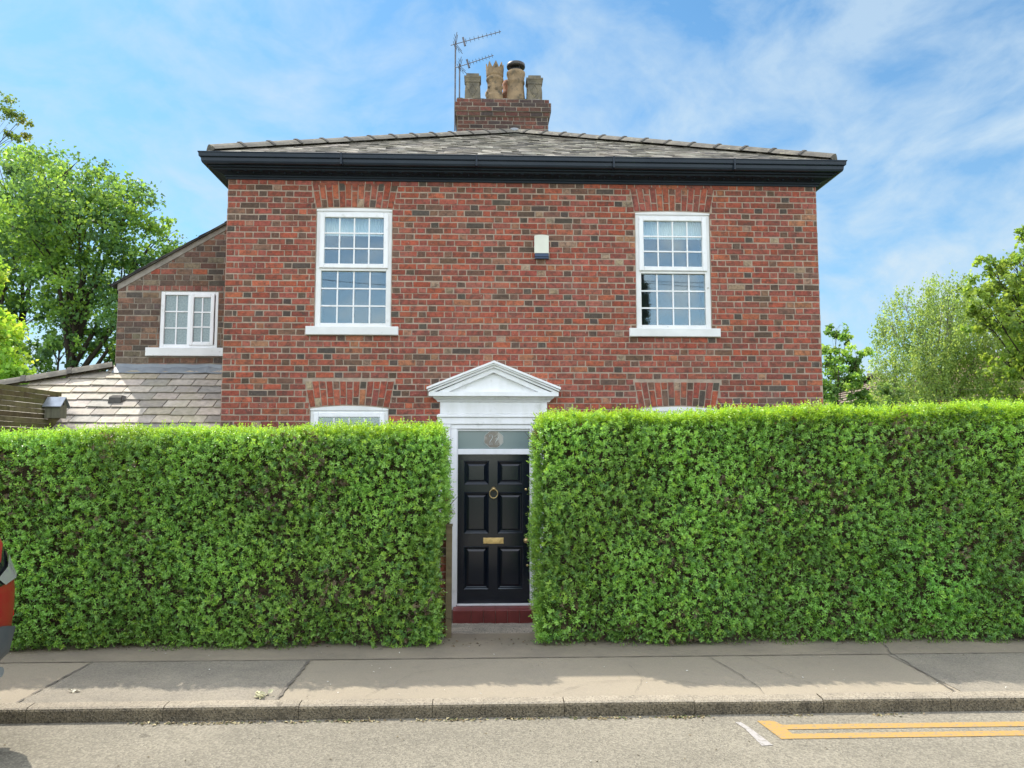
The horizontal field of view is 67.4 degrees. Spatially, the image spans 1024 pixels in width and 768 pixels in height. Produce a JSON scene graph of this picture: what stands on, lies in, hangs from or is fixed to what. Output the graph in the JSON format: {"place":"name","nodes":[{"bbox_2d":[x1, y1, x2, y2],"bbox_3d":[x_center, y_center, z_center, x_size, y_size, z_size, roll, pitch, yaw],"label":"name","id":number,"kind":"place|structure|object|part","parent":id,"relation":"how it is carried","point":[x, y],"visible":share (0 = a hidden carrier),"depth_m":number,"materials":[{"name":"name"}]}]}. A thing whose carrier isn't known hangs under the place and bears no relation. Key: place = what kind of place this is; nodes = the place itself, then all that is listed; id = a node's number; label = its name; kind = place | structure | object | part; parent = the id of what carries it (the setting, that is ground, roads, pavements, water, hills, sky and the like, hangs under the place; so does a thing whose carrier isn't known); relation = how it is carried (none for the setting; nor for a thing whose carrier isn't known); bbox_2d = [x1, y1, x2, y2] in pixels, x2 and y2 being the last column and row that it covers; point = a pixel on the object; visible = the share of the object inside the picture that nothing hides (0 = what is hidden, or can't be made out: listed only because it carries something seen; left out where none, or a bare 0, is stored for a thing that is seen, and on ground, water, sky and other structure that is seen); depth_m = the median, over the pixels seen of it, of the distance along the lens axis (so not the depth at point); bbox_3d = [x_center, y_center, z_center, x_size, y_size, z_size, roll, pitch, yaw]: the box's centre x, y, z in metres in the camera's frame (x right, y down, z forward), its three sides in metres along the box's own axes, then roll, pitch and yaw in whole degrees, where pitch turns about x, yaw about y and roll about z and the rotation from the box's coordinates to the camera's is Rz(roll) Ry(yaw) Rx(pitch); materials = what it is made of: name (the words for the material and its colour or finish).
{"place":"outdoors","nodes":[
{"label":"outdoors","id":0,"kind":"place"},
{"bbox_2d":[4,720,881,766],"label":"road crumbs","id":1,"kind":"object","parent":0,"point":[466,747],"visible":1,"depth_m":5.19,"materials":[{"name":"grey plant"}]},
{"bbox_2d":[452,623,535,634],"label":"path","id":2,"kind":"structure","parent":0,"point":[469,628],"depth_m":8.84,"materials":[{"name":"concrete"}]},
{"bbox_2d":[7,642,1005,696],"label":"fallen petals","id":3,"kind":"object","parent":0,"point":[516,678],"visible":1,"depth_m":6.68,"materials":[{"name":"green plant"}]},
{"bbox_2d":[0,633,1023,702],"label":"pavement","id":4,"kind":"structure","parent":0,"point":[110,673],"depth_m":6.72,"materials":[{"name":"grey concrete"}]},
{"bbox_2d":[0,417,458,650],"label":"hedge","id":5,"kind":"object","parent":4,"relation":"on","point":[233,535],"visible":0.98,"depth_m":7.52,"materials":[{"name":"green plant"}]},
{"bbox_2d":[254,689,273,698],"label":"fallen leaves","id":6,"kind":"object","parent":4,"relation":"on","point":[260,694],"visible":1,"depth_m":5.95,"materials":[{"name":"beige plant"}]},
{"bbox_2d":[445,524,452,637],"bbox_3d":[-0.651,2.078,7.925,0.070,1.250,0.080,0,-5,-2],"label":"gate post","id":7,"kind":"object","parent":4,"relation":"on","point":[448,631],"visible":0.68,"depth_m":7.89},
{"bbox_2d":[12,635,1018,650],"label":"weeds","id":8,"kind":"object","parent":4,"relation":"on","point":[283,645],"visible":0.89,"depth_m":7.58,"materials":[{"name":"green plant"}]},
{"bbox_2d":[13,635,1021,650],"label":"hedge litter","id":9,"kind":"object","parent":4,"relation":"on","point":[560,644],"visible":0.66,"depth_m":7.62,"materials":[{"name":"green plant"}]},
{"bbox_2d":[524,394,1023,646],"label":"hedge","id":10,"kind":"object","parent":4,"relation":"on","point":[892,522],"visible":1,"depth_m":7.73,"materials":[{"name":"green plant"}]},
{"bbox_2d":[0,711,1023,767],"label":"road","id":11,"kind":"structure","parent":0,"point":[567,742],"depth_m":5.26,"materials":[{"name":"grey asphalt"}]},
{"bbox_2d":[0,539,16,676],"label":"parked car","id":12,"kind":"object","parent":11,"relation":"on","point":[8,574],"visible":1,"depth_m":5.35,"materials":[{"name":"red paint"}]},
{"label":"windows","id":13,"kind":"part","parent":12,"relation":"part of","materials":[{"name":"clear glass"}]},
{"bbox_2d":[0,691,1023,723],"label":"kerb","id":14,"kind":"structure","parent":11,"relation":"on","point":[320,709],"depth_m":5.83,"materials":[{"name":"concrete"}]},
{"bbox_2d":[127,711,1022,725],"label":"leaf litter","id":15,"kind":"object","parent":11,"relation":"on","point":[473,719],"visible":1,"depth_m":5.74,"materials":[{"name":"brown plant"}]},
{"bbox_2d":[736,721,1023,745],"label":"road markings","id":16,"kind":"object","parent":11,"relation":"on","point":[779,730],"visible":1,"depth_m":5.50,"materials":[{"name":"yellow paint"}]},
{"bbox_2d":[0,0,1023,392],"label":"sky","id":17,"kind":"structure","parent":0,"point":[922,101],"materials":[{"name":"blue"}]},
{"bbox_2d":[826,373,941,404],"bbox_3d":[16.401,2.511,34.334,6.238,6.018,7.036,0,-5,-2],"label":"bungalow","id":18,"kind":"object","parent":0,"point":[843,394],"visible":0.07,"depth_m":34.26,"materials":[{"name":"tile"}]},
{"bbox_2d":[913,352,1023,400],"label":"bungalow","id":19,"kind":"object","parent":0,"point":[1020,388],"visible":0.02,"depth_m":36.85,"materials":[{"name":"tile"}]},
{"label":"garden soil","id":20,"kind":"structure","parent":0,"visible":0},
{"bbox_2d":[0,384,61,444],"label":"slatted fence","id":21,"kind":"object","parent":20,"relation":"on","point":[18,419],"visible":0.18,"depth_m":9.58,"materials":[{"name":"brown wood"}]},
{"bbox_2d":[42,397,70,418],"bbox_3d":[-5.977,0.309,10.075,0.240,0.280,0.240,0,-5,-2],"label":"bird box","id":22,"kind":"object","parent":21,"relation":"attached to","point":[56,407],"visible":1,"depth_m":10.01,"materials":[{"name":"grey wood"}]},
{"bbox_2d":[0,60,846,623],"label":"brick house","id":23,"kind":"structure","parent":20,"relation":"on","point":[378,280],"depth_m":10.47,"materials":[{"name":"red brick"}]},
{"bbox_2d":[145,291,222,356],"bbox_3d":[-4.972,-0.920,11.745,1.165,1.003,0.135,0,-5,-2],"label":"window","id":24,"kind":"structure","parent":23,"relation":"in","point":[179,310],"depth_m":11.76,"materials":[{"name":"white paint"}]},
{"bbox_2d":[310,406,387,436],"bbox_3d":[-2.179,1.169,10.467,1.075,1.706,0.632,0,-5,-2],"label":"window","id":25,"kind":"structure","parent":23,"relation":"in","point":[324,414],"depth_m":10.24,"materials":[{"name":"white paint"}]},
{"bbox_2d":[305,208,398,335],"bbox_3d":[-2.157,-1.504,10.682,1.234,1.760,0.675,0,-5,-2],"label":"window","id":26,"kind":"structure","parent":23,"relation":"in","point":[354,245],"depth_m":10.58,"materials":[{"name":"white paint"}]},
{"bbox_2d":[456,55,493,97],"bbox_3d":[-0.764,-5.960,15.483,0.792,1.390,0.180,-1,-5,6],"label":"tv aerial","id":27,"kind":"object","parent":23,"relation":"attached to","point":[459,66],"visible":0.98,"depth_m":15.52,"materials":[{"name":"metal"}]},
{"bbox_2d":[451,31,500,130],"bbox_3d":[-0.732,-6.101,15.434,1.022,2.062,0.180,0,-5,4],"label":"tv aerial","id":28,"kind":"object","parent":23,"relation":"attached to","point":[456,43],"visible":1,"depth_m":15.47,"materials":[{"name":"metal"}]},
{"bbox_2d":[457,454,529,603],"bbox_3d":[-0.245,1.916,10.193,0.956,1.953,0.103,0,-5,-2],"label":"door","id":29,"kind":"structure","parent":23,"relation":"in","point":[493,492],"depth_m":10.20,"materials":[{"name":"black paint"}]},
{"bbox_2d":[534,235,548,258],"bbox_3d":[0.404,-1.871,10.485,0.198,0.326,0.067,0,-5,-2],"label":"alarm box","id":30,"kind":"object","parent":23,"relation":"attached to","point":[541,246],"visible":1,"depth_m":10.45,"materials":[{"name":"beige plastic"}]},
{"bbox_2d":[629,212,720,337],"bbox_3d":[2.209,-1.490,10.845,1.248,1.760,0.675,0,-5,-2],"label":"window","id":31,"kind":"structure","parent":23,"relation":"in","point":[668,269],"depth_m":10.73,"materials":[{"name":"white paint"}]},
{"bbox_2d":[641,407,713,426],"bbox_3d":[2.233,1.184,10.632,1.065,1.706,0.632,0,-5,-2],"label":"window","id":32,"kind":"structure","parent":23,"relation":"in","point":[661,409],"depth_m":10.40,"materials":[{"name":"white paint"}]},
{"bbox_2d":[439,532,445,634],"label":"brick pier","id":33,"kind":"structure","parent":20,"relation":"on","point":[443,567],"depth_m":7.98,"materials":[{"name":"brown brick"}]},
{"label":"ground","id":34,"kind":"structure","parent":0,"visible":0},
{"bbox_2d":[0,91,33,148],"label":"overhanging tree","id":35,"kind":"object","parent":34,"relation":"on","point":[9,113],"visible":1,"depth_m":13.40,"materials":[{"name":"green plant"}]},
{"bbox_2d":[0,230,38,383],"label":"lime tree","id":36,"kind":"object","parent":34,"relation":"on","point":[12,331],"visible":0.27,"depth_m":14.65,"materials":[{"name":"green plant"}]},
{"bbox_2d":[0,141,92,369],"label":"sycamore tree","id":37,"kind":"object","parent":34,"relation":"on","point":[11,301],"visible":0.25,"depth_m":25.51,"materials":[{"name":"green plant"}]},
{"bbox_2d":[0,138,196,377],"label":"sycamore tree","id":38,"kind":"object","parent":34,"relation":"on","point":[70,308],"visible":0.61,"depth_m":23.25,"materials":[{"name":"green plant"}]},
{"bbox_2d":[821,323,877,421],"bbox_3d":[8.639,1.297,20.010,2.150,5.944,2.224,0,-5,-2],"label":"tree","id":39,"kind":"object","parent":34,"relation":"on","point":[849,381],"visible":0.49,"depth_m":20.10,"materials":[{"name":"green plant"}]},
{"bbox_2d":[874,365,926,421],"bbox_3d":[10.989,1.970,22.372,2.159,5.018,1.865,0,-5,-2],"label":"garden shrub","id":40,"kind":"object","parent":34,"relation":"on","point":[884,389],"visible":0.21,"depth_m":22.39,"materials":[{"name":"green plant"}]},
{"bbox_2d":[851,263,1023,419],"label":"silver birch","id":41,"kind":"object","parent":34,"relation":"on","point":[950,342],"visible":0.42,"depth_m":23.90,"materials":[{"name":"green plant"}]},
{"bbox_2d":[951,224,1023,401],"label":"field maple","id":42,"kind":"object","parent":34,"relation":"on","point":[1007,304],"visible":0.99,"depth_m":21.06,"materials":[{"name":"green plant"}]}
]}

